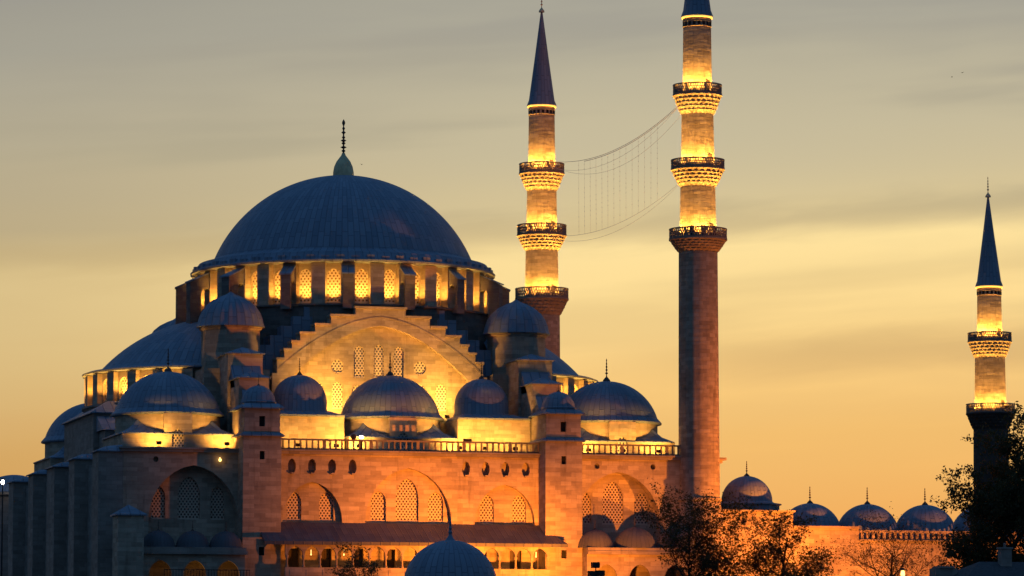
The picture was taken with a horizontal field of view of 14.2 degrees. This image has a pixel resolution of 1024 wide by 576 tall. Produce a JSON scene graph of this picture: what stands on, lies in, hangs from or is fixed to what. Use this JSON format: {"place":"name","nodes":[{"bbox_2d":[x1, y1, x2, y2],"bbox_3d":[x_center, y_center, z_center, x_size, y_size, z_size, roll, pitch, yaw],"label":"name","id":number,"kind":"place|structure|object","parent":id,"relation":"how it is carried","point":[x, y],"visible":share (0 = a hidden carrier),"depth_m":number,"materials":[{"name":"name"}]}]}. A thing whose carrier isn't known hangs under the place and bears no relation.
{"place":"outdoors","nodes":[
{"label":"outdoors","id":0,"kind":"place"},
{"bbox_2d":[6,119,696,575],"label":"mosque","id":1,"kind":"structure","parent":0,"point":[320,317],"depth_m":427.05,"materials":[{"name":"stone"}]},
{"bbox_2d":[404,516,495,575],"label":"domed building","id":2,"kind":"structure","parent":0,"point":[450,555],"depth_m":351.84,"materials":[{"name":"metal"}]},
{"bbox_2d":[0,0,1023,522],"label":"sky","id":3,"kind":"structure","parent":0,"point":[854,142],"materials":[{"name":"orange"}]},
{"bbox_2d":[587,562,604,575],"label":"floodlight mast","id":4,"kind":"object","parent":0,"point":[595,565],"visible":1,"depth_m":400.52,"materials":[{"name":"metal"}]},
{"bbox_2d":[720,457,1023,575],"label":"domed building","id":5,"kind":"structure","parent":0,"point":[829,525],"depth_m":434.79,"materials":[{"name":"stone"}]},
{"bbox_3d":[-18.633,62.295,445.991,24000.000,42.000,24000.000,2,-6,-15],"label":"ground","id":6,"kind":"structure","parent":0,"visible":0},
{"bbox_2d":[0,478,5,575],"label":"lamp post","id":7,"kind":"object","parent":6,"relation":"on","point":[2,481],"visible":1,"depth_m":480.18,"materials":[{"name":"metal"}]},
{"bbox_2d":[0,475,26,575],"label":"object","id":8,"kind":"object","parent":6,"relation":"on","point":[8,478],"visible":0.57,"depth_m":482.66,"materials":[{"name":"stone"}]},
{"bbox_2d":[164,569,249,575],"bbox_3d":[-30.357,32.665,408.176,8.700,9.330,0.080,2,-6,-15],"label":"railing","id":9,"kind":"object","parent":6,"relation":"on","point":[208,571],"visible":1,"depth_m":408.53,"materials":[{"name":"metal"}]},
{"bbox_2d":[327,542,382,575],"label":"tree","id":10,"kind":"object","parent":6,"relation":"on","point":[368,572],"visible":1,"depth_m":385.64,"materials":[{"name":"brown plant"}]},
{"bbox_2d":[515,0,568,357],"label":"minaret","id":11,"kind":"object","parent":6,"relation":"on","point":[546,297],"visible":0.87,"depth_m":489.09,"materials":[{"name":"stone"}]},
{"bbox_2d":[669,0,726,575],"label":"minaret","id":12,"kind":"object","parent":6,"relation":"on","point":[698,240],"visible":1,"depth_m":430.10,"materials":[{"name":"stone"}]},
{"bbox_2d":[547,107,676,240],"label":"cable net","id":13,"kind":"object","parent":12,"relation":"hanging from","point":[619,166],"visible":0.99,"depth_m":459.97,"materials":[{"name":"black metal"}]},
{"bbox_2d":[634,478,771,575],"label":"tree","id":14,"kind":"object","parent":6,"relation":"on","point":[673,524],"visible":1,"depth_m":395.95,"materials":[{"name":"green plant"}]},
{"bbox_2d":[668,520,762,575],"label":"tree","id":15,"kind":"object","parent":6,"relation":"on","point":[731,571],"visible":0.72,"depth_m":399.02,"materials":[{"name":"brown plant"}]},
{"bbox_2d":[734,504,841,575],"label":"tree","id":16,"kind":"object","parent":6,"relation":"on","point":[775,552],"visible":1,"depth_m":397.00,"materials":[{"name":"green plant"}]},
{"bbox_2d":[820,501,947,575],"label":"tree","id":17,"kind":"object","parent":6,"relation":"on","point":[893,559],"visible":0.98,"depth_m":400.91,"materials":[{"name":"brown plant"}]},
{"bbox_2d":[900,568,905,575],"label":"street lamp","id":18,"kind":"object","parent":6,"relation":"on","point":[902,572],"visible":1,"depth_m":396.23,"materials":[{"name":"metal"}]},
{"bbox_2d":[929,566,956,575],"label":"chimney stack","id":19,"kind":"object","parent":6,"relation":"on","point":[943,571],"visible":1,"depth_m":361.57,"materials":[{"name":"stone"}]},
{"bbox_2d":[928,500,1023,569],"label":"tree","id":20,"kind":"object","parent":6,"relation":"on","point":[956,565],"visible":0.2,"depth_m":393.71,"materials":[{"name":"green plant"}]},
{"bbox_2d":[929,453,1023,567],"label":"tree","id":21,"kind":"object","parent":6,"relation":"on","point":[999,515],"visible":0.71,"depth_m":386.19,"materials":[{"name":"green plant"}]},
{"bbox_2d":[954,543,1023,575],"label":"house","id":22,"kind":"structure","parent":6,"relation":"on","point":[1004,565],"depth_m":361.21,"materials":[{"name":"stone"}]},
{"bbox_2d":[966,177,1014,500],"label":"minaret","id":23,"kind":"object","parent":6,"relation":"on","point":[989,342],"visible":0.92,"depth_m":502.68,"materials":[{"name":"stone"}]},
{"bbox_2d":[962,401,1023,549],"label":"tree","id":24,"kind":"object","parent":6,"relation":"on","point":[1007,446],"visible":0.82,"depth_m":387.38,"materials":[{"name":"green plant"}]}
]}

